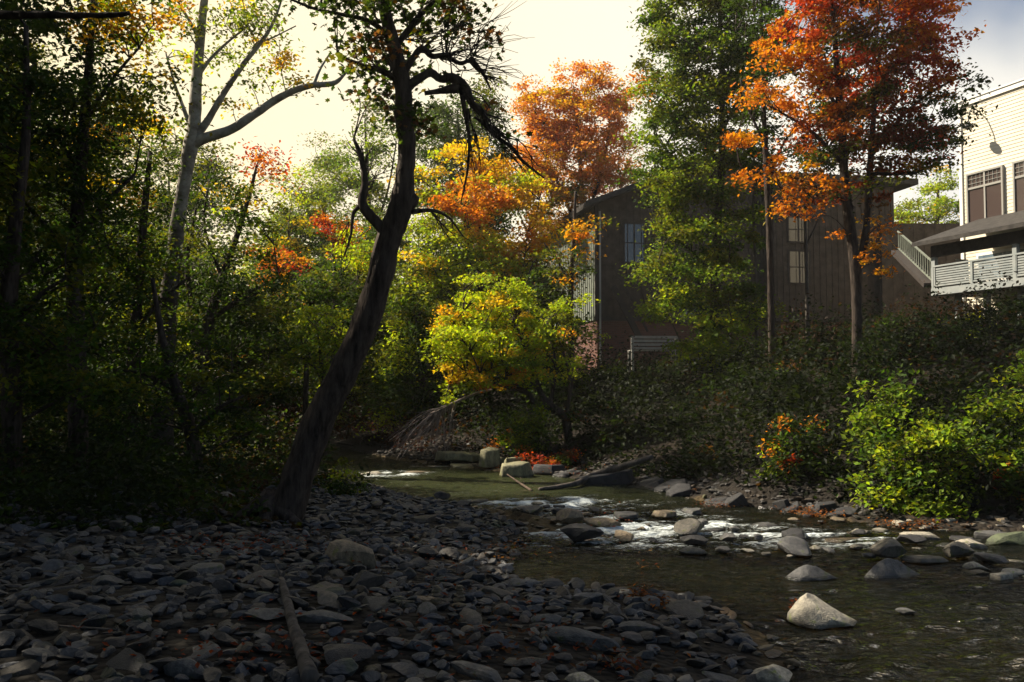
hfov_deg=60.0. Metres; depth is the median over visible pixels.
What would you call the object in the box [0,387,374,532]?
undergrowth
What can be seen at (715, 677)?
cobble
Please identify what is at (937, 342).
shrub
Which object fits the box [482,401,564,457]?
shrub
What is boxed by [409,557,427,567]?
cobble
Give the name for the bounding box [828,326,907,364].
shrub
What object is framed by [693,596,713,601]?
cobble
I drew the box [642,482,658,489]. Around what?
boulder
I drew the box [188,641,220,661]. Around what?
cobble
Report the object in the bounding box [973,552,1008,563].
riffle stone
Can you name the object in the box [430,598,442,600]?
cairn stone
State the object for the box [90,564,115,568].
cobble
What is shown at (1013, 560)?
bank stone
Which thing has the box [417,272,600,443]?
tree
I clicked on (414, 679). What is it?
cobble
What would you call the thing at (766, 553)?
riffle stone
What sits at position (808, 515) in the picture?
bank boulder
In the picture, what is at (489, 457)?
boulder
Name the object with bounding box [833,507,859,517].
bank boulder
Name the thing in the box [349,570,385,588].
cobble
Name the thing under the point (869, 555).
riffle stone
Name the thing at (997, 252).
porch window
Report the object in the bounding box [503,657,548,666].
cobble
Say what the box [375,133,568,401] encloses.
maple tree
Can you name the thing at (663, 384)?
undergrowth
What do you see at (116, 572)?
cobble
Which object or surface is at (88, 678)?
cobble
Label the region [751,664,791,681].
boulder
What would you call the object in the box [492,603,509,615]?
cobble
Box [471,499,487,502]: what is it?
riffle stone
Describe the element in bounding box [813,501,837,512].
bank boulder
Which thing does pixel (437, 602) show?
cairn stone
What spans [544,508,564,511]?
riffle stone
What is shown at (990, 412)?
shrub
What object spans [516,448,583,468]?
shrub
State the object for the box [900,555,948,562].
riffle stone
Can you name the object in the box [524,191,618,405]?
slim tree
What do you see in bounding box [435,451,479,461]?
boulder
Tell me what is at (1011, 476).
shrub
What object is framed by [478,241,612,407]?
tree
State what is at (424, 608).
cobble
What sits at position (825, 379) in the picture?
shrub
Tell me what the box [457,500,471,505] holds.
riffle stone
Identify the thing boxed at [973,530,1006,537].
boulder
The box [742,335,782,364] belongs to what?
shrub
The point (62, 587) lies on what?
cobble
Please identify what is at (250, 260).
woods
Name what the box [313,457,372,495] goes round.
shrub
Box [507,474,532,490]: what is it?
stick
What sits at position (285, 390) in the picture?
tree
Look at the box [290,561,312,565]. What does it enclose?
cobble
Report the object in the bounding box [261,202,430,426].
tree
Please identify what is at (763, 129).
dark tree
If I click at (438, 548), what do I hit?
cobble
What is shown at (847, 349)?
shrub
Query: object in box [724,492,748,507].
bank boulder
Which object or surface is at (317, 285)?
tree
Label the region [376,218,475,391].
tree
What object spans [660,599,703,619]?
cobble
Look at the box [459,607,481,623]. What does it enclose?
cobble
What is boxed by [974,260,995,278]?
porch table
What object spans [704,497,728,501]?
bank boulder
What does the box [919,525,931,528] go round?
bank stone
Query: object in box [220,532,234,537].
cobble
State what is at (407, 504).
cobble
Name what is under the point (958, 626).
water
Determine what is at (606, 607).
cobble
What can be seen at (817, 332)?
shrub
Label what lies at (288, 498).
leaning tree
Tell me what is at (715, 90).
tall green tree
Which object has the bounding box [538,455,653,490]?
log
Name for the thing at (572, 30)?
sky
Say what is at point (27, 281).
tree
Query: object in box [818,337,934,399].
shrub
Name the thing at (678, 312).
window
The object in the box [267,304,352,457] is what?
shrub
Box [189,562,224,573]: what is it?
cobble
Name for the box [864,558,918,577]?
boulder
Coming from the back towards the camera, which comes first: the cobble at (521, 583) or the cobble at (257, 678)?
the cobble at (521, 583)
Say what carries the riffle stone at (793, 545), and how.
on the water
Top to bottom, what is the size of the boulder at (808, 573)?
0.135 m
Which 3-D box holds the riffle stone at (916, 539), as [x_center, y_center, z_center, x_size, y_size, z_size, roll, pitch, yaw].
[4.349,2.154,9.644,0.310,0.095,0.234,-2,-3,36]
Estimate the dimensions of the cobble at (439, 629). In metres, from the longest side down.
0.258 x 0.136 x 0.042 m
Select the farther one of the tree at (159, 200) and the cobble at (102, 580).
the tree at (159, 200)
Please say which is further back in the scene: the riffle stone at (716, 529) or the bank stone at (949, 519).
the bank stone at (949, 519)
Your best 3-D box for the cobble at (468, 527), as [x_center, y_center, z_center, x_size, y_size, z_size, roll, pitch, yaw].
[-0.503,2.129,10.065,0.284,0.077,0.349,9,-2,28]
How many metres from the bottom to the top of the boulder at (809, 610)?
0.217 m
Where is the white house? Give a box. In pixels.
[912,78,1023,320]
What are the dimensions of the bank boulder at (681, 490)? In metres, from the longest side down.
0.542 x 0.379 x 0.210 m
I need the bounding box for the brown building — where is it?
[536,157,918,373]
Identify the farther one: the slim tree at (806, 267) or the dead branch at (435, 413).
the slim tree at (806, 267)
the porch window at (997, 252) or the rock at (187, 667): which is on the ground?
the rock at (187, 667)
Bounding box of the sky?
[0,0,1023,371]
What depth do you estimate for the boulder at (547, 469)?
16.83 m
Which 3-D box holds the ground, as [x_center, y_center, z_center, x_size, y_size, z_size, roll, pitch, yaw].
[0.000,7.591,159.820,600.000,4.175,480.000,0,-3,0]
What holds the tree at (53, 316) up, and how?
on the ground
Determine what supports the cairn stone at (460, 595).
on the cairn stone at (457, 599)
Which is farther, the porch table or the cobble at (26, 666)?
the porch table
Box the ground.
[0,328,1023,681]
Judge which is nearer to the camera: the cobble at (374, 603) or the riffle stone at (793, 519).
the cobble at (374, 603)
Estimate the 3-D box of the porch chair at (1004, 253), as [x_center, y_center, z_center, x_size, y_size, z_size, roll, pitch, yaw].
[14.732,-2.183,26.701,0.440,0.900,0.445,1,-3,-25]
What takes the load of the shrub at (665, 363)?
on the ground
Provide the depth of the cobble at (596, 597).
6.56 m
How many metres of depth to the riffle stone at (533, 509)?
11.71 m
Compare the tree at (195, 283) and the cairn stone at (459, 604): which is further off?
the tree at (195, 283)
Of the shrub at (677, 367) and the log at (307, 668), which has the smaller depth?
the log at (307, 668)
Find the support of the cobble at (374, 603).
on the ground
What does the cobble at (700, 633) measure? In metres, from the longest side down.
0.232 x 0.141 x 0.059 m
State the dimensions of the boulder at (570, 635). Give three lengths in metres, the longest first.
0.487 x 0.133 x 0.131 m
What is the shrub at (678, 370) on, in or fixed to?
on the ground
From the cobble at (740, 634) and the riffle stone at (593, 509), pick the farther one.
the riffle stone at (593, 509)
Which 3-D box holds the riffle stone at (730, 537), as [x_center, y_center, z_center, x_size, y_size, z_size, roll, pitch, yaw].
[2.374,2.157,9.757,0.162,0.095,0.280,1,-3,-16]
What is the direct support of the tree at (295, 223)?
on the ground
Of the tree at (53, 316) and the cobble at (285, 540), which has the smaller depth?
the cobble at (285, 540)
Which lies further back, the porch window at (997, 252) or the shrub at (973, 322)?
the porch window at (997, 252)
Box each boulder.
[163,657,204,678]
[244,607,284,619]
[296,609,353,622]
[323,644,373,664]
[325,539,376,568]
[360,471,384,474]
[403,471,430,472]
[408,596,435,604]
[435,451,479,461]
[451,660,502,681]
[479,447,499,467]
[499,461,533,477]
[504,457,525,462]
[530,613,561,625]
[532,464,564,474]
[544,626,619,650]
[553,470,581,476]
[565,672,598,681]
[582,469,634,485]
[619,621,659,632]
[630,477,663,487]
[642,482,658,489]
[654,479,687,491]
[666,483,692,496]
[704,496,726,506]
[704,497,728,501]
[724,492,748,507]
[750,522,778,527]
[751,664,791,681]
[772,499,789,508]
[779,501,800,512]
[785,565,837,580]
[787,593,857,629]
[802,512,814,516]
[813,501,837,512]
[824,537,863,541]
[828,512,857,514]
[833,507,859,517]
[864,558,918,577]
[899,532,941,539]
[936,542,948,546]
[957,538,987,548]
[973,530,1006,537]
[986,531,1023,544]
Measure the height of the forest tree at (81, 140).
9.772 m
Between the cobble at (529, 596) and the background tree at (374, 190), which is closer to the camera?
the cobble at (529, 596)
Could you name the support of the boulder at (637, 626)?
on the ground
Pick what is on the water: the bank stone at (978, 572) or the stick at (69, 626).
the bank stone at (978, 572)
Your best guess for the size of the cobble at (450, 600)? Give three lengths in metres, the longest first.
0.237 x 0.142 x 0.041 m
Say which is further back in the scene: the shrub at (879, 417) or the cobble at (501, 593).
the shrub at (879, 417)
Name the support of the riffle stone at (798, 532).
on the water
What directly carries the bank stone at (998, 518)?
on the ground
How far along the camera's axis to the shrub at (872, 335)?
19.53 m
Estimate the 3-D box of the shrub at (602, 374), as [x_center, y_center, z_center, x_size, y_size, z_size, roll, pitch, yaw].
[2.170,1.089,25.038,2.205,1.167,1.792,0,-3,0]
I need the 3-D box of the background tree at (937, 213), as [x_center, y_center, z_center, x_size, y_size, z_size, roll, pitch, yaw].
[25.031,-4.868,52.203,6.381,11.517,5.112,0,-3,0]
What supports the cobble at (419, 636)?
on the ground
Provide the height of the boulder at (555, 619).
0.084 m
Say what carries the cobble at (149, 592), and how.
on the ground
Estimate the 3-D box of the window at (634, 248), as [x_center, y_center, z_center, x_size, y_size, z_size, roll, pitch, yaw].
[5.035,-4.036,36.521,0.963,1.708,0.100,1,-3,-11]
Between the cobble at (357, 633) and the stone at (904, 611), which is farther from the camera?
the stone at (904, 611)
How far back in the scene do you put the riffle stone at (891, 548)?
8.74 m
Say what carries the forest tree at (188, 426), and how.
on the ground
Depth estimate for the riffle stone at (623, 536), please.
9.73 m
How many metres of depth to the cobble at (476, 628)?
5.58 m
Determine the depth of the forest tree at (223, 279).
20.91 m
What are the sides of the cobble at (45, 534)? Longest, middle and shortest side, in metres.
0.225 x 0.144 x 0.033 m
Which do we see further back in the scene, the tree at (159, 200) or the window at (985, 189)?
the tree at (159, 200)
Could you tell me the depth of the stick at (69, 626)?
5.27 m
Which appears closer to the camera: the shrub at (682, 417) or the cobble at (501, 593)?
the cobble at (501, 593)
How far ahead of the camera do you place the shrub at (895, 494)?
11.31 m
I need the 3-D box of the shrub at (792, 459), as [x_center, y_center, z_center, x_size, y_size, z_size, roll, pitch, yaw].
[4.318,1.816,13.297,1.391,1.489,1.298,0,-3,0]
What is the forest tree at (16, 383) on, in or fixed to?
on the ground
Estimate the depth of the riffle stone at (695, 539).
9.52 m
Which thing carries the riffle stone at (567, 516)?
on the water
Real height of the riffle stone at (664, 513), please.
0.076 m
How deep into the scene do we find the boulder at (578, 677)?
4.78 m
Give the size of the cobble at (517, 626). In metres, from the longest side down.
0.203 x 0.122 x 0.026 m
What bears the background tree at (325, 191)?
on the ground
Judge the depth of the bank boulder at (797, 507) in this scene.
12.01 m
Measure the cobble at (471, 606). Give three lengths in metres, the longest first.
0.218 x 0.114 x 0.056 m
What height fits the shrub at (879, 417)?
1.844 m
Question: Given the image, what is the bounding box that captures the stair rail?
[891,231,930,287]
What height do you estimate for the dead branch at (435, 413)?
1.606 m
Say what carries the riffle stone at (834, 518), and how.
on the water
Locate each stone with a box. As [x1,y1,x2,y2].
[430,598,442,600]
[430,600,441,604]
[431,592,442,595]
[434,491,449,499]
[450,463,475,467]
[452,602,466,606]
[453,597,465,601]
[454,594,464,597]
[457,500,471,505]
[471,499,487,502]
[513,505,541,513]
[531,501,543,504]
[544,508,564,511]
[544,516,557,520]
[551,508,561,513]
[553,505,565,507]
[556,508,583,524]
[560,523,603,541]
[582,517,621,527]
[587,506,598,511]
[613,511,638,518]
[614,530,633,541]
[651,510,676,517]
[674,518,704,534]
[679,547,707,554]
[680,535,708,544]
[682,508,701,514]
[698,518,708,524]
[706,528,725,531]
[715,546,730,552]
[718,533,735,541]
[729,526,740,531]
[739,534,748,537]
[741,548,754,552]
[754,533,762,540]
[761,552,770,555]
[777,536,811,556]
[781,528,805,538]
[788,517,800,520]
[809,545,819,550]
[821,547,834,552]
[830,516,844,521]
[850,544,862,549]
[851,529,865,534]
[861,553,876,557]
[870,538,906,558]
[872,528,888,531]
[892,520,903,525]
[895,607,916,614]
[896,534,926,543]
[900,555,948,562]
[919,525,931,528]
[943,541,973,557]
[945,518,955,521]
[949,535,973,540]
[962,561,989,570]
[964,569,988,574]
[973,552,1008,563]
[989,572,1013,580]
[994,516,1007,521]
[1001,568,1023,575]
[1008,559,1023,562]
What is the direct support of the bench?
on the ground
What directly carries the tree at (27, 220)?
on the ground
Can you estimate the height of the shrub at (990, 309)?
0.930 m
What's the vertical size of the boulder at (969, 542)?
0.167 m
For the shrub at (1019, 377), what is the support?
on the ground
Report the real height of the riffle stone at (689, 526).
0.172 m
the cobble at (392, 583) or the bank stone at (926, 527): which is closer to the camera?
the cobble at (392, 583)
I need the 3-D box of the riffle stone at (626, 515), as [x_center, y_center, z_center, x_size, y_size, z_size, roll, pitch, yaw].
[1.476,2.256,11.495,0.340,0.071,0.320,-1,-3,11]
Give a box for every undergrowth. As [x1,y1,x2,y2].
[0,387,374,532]
[235,264,1023,516]
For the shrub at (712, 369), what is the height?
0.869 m
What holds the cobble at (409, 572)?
on the ground
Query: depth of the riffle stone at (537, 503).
12.69 m
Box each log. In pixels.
[273,559,319,681]
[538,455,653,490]
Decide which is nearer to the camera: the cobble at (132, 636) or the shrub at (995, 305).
the cobble at (132, 636)
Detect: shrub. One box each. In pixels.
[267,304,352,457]
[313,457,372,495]
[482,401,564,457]
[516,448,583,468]
[555,396,663,442]
[561,362,625,393]
[626,425,735,481]
[639,356,687,377]
[644,398,730,432]
[647,355,707,377]
[658,352,706,377]
[689,362,817,420]
[700,358,756,385]
[734,357,861,399]
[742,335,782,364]
[749,413,843,480]
[753,320,846,367]
[783,373,861,410]
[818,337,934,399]
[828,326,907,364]
[829,335,881,364]
[830,312,945,370]
[834,359,932,469]
[836,410,1019,523]
[849,329,946,369]
[881,308,973,358]
[885,313,1002,365]
[908,379,1023,453]
[938,311,1001,338]
[951,284,1023,341]
[965,300,1021,325]
[965,348,1023,460]
[981,450,1023,509]
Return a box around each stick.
[13,623,117,630]
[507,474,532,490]
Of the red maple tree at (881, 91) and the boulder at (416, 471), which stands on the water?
the boulder at (416, 471)
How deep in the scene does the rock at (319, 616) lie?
5.61 m
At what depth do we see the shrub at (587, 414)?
18.61 m
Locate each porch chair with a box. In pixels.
[955,259,977,285]
[990,252,1012,280]
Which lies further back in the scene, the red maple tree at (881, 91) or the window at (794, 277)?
the window at (794, 277)
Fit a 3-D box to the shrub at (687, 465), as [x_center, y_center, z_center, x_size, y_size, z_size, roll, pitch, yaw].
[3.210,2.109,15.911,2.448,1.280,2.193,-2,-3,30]
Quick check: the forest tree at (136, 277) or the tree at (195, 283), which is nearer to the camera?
the forest tree at (136, 277)
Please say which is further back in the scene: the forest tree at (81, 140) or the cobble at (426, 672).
the forest tree at (81, 140)
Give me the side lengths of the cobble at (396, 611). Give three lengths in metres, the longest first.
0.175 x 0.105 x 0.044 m
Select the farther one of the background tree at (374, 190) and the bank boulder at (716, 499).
the background tree at (374, 190)
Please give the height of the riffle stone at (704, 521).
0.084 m
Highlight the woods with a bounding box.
[37,175,530,371]
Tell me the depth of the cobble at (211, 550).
7.97 m
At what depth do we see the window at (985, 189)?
29.29 m
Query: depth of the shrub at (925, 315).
19.10 m
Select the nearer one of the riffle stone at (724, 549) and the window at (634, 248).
the riffle stone at (724, 549)
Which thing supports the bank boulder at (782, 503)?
on the ground
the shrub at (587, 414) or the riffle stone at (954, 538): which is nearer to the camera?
the riffle stone at (954, 538)
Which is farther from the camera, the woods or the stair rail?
the woods
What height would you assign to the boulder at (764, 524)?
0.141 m
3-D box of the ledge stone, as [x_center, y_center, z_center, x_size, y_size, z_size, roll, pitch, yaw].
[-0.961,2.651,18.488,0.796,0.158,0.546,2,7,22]
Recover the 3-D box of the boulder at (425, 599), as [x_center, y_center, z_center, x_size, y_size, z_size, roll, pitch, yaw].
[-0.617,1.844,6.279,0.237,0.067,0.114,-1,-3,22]
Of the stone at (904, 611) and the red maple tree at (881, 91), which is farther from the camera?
the red maple tree at (881, 91)
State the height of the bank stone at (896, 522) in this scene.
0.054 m
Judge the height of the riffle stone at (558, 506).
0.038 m
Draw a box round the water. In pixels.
[221,436,1023,681]
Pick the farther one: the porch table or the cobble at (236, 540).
the porch table
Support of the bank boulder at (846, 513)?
in the water
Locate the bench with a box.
[627,336,678,371]
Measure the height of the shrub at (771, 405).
1.344 m
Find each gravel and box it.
[0,466,757,681]
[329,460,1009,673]
[374,437,1023,531]
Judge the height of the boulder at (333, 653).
0.134 m
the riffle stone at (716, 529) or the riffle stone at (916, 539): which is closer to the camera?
the riffle stone at (916, 539)
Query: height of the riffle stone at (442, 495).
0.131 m
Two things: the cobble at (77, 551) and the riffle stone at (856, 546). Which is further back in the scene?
the riffle stone at (856, 546)
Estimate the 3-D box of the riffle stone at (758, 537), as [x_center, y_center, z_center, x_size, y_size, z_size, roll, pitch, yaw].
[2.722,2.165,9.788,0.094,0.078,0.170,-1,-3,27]
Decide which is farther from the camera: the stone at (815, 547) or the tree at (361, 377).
the tree at (361, 377)
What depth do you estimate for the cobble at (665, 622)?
5.95 m
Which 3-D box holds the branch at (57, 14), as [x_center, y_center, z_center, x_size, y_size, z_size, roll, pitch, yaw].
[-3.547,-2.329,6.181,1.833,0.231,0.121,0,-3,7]
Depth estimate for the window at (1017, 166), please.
28.18 m
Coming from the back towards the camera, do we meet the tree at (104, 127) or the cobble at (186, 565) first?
the tree at (104, 127)
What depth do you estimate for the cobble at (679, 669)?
5.10 m
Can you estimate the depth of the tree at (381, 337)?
32.70 m
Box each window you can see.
[623,222,645,263]
[677,301,697,323]
[787,215,809,243]
[787,249,811,284]
[966,165,1005,222]
[976,246,1023,282]
[1012,159,1023,211]
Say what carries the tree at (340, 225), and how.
on the ground
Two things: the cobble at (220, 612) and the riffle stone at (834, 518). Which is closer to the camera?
the cobble at (220, 612)
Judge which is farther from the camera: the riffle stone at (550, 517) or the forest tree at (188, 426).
the forest tree at (188, 426)
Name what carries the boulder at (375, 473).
in the water
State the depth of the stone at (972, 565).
8.27 m
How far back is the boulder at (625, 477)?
15.17 m
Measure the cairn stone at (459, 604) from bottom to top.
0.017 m
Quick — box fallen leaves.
[36,454,988,679]
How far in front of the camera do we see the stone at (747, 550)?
9.14 m
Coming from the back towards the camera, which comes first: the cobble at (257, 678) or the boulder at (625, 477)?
the boulder at (625, 477)
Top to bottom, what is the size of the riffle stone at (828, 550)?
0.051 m
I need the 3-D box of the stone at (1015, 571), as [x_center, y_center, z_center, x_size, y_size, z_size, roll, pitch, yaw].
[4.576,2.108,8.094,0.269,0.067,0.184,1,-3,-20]
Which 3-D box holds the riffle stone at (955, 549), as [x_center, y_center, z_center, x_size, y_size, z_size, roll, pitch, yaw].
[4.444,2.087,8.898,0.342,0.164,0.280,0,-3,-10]
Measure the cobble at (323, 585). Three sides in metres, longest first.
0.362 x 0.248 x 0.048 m
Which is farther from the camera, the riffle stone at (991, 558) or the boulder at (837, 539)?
the boulder at (837, 539)
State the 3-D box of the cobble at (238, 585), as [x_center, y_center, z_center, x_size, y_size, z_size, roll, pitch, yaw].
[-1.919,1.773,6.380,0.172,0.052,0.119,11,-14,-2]
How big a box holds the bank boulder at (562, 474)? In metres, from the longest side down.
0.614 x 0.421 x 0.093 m
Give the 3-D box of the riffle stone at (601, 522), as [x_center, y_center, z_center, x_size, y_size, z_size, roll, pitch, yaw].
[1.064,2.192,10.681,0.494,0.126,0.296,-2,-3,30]
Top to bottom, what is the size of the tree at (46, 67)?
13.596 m
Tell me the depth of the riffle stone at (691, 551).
8.94 m
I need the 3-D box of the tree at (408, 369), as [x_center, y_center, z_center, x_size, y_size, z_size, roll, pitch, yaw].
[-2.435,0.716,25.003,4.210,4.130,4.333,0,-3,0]
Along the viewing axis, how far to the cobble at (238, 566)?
7.14 m
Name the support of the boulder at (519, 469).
in the water
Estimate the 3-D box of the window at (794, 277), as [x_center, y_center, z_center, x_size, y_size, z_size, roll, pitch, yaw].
[11.982,-3.076,36.948,1.046,1.450,0.100,1,-3,-11]
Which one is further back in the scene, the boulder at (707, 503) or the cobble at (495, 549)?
the boulder at (707, 503)
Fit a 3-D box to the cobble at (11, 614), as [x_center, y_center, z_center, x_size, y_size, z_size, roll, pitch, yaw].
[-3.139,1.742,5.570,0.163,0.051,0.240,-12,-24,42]
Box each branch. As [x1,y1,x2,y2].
[0,0,130,18]
[383,389,491,460]
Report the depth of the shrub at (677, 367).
26.26 m
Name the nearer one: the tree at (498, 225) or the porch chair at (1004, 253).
the porch chair at (1004, 253)
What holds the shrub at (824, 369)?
on the ground
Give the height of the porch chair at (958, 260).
0.900 m
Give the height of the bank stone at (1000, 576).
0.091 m
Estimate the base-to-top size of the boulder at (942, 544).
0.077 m
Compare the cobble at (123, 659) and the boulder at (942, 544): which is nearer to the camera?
the cobble at (123, 659)
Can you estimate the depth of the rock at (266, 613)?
5.63 m
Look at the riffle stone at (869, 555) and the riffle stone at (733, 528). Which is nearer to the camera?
the riffle stone at (869, 555)
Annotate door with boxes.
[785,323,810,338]
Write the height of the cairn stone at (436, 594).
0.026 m
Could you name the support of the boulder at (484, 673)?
on the ground
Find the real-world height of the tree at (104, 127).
11.265 m
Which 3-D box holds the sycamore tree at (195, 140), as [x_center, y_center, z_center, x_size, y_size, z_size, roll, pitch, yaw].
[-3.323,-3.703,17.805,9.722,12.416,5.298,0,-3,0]
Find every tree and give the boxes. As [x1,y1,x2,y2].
[0,0,110,292]
[0,0,188,483]
[0,0,213,469]
[0,34,84,418]
[0,202,63,430]
[8,81,216,426]
[18,141,211,456]
[18,212,190,434]
[53,278,294,479]
[89,142,252,287]
[112,136,339,447]
[117,0,346,455]
[147,252,290,431]
[174,275,332,448]
[222,0,553,522]
[223,181,334,413]
[238,199,370,434]
[247,228,390,416]
[248,129,391,313]
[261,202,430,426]
[280,233,415,403]
[313,96,438,382]
[346,291,494,440]
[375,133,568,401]
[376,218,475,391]
[386,188,539,383]
[388,69,536,283]
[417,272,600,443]
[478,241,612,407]
[505,58,650,236]
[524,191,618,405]
[604,0,798,378]
[705,0,1000,378]
[715,0,930,376]
[718,120,792,367]
[768,110,833,353]
[894,165,959,222]
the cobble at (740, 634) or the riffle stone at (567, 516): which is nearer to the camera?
the cobble at (740, 634)
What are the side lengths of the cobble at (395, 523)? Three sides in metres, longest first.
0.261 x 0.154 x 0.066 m
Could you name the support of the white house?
on the ground
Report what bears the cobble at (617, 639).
on the ground
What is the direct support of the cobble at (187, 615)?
on the ground
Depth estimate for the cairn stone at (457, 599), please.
6.14 m
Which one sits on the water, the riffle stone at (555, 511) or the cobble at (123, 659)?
the riffle stone at (555, 511)
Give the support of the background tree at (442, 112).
on the ground
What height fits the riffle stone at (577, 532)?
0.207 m
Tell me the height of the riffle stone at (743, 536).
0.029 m
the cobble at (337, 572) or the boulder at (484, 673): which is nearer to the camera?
the boulder at (484, 673)
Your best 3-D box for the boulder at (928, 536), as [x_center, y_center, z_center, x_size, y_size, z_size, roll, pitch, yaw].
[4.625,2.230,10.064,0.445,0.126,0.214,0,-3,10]
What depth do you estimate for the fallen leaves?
5.57 m
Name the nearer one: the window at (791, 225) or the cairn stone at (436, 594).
the cairn stone at (436, 594)
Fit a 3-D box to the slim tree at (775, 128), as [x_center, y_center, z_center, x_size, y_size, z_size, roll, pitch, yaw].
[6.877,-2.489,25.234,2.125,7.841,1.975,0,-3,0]
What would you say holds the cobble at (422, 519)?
on the ground
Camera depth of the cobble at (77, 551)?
7.78 m
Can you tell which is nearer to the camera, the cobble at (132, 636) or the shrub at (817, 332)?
the cobble at (132, 636)
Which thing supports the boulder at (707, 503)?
on the ground
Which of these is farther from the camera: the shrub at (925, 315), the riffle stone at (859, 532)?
the shrub at (925, 315)
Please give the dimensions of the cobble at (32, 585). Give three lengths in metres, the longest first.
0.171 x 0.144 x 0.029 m
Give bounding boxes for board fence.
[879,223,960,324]
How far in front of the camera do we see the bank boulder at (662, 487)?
14.37 m
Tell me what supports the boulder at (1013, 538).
in the water
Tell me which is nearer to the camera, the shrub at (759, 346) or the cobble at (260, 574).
the cobble at (260, 574)
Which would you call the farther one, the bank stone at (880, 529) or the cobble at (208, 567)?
the bank stone at (880, 529)
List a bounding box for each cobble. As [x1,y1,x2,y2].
[0,614,21,616]
[0,659,42,676]
[19,582,40,587]
[37,532,51,537]
[39,559,63,570]
[42,584,78,590]
[59,545,87,557]
[69,675,93,681]
[85,566,137,577]
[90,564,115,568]
[91,575,124,585]
[106,648,145,671]
[117,589,163,597]
[118,633,146,640]
[179,562,191,567]
[183,612,194,618]
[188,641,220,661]
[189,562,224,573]
[201,547,220,555]
[212,608,228,616]
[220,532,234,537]
[224,539,252,543]
[234,583,250,588]
[236,560,258,568]
[244,570,286,583]
[250,674,264,681]
[276,538,295,545]
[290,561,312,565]
[307,581,342,589]
[317,590,341,609]
[329,569,343,576]
[347,628,367,636]
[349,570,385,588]
[361,596,388,610]
[382,579,397,586]
[388,606,403,615]
[390,521,402,526]
[401,567,416,578]
[403,502,415,509]
[404,677,423,681]
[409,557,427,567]
[411,515,436,523]
[413,633,427,640]
[416,602,436,617]
[417,625,450,631]
[418,668,437,677]
[431,546,443,550]
[442,597,457,602]
[449,603,476,609]
[458,523,477,531]
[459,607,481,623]
[471,625,483,631]
[478,586,513,598]
[492,547,508,551]
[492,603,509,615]
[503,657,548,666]
[505,578,538,587]
[505,624,522,627]
[527,594,544,599]
[572,592,604,602]
[602,604,620,610]
[612,637,623,644]
[653,620,671,625]
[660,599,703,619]
[671,666,686,671]
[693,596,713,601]
[694,629,717,637]
[702,671,737,681]
[733,632,752,640]
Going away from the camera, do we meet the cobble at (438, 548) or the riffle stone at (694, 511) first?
the cobble at (438, 548)
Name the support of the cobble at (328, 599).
on the ground
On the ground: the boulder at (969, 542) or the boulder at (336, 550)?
the boulder at (336, 550)
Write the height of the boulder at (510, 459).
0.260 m
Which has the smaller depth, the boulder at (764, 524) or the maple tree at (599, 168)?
the boulder at (764, 524)
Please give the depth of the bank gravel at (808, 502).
13.04 m
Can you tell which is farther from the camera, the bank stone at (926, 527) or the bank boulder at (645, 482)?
the bank boulder at (645, 482)
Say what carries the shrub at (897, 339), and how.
on the ground
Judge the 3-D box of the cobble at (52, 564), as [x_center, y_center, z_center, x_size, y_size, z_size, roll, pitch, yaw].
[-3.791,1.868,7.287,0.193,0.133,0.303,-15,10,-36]

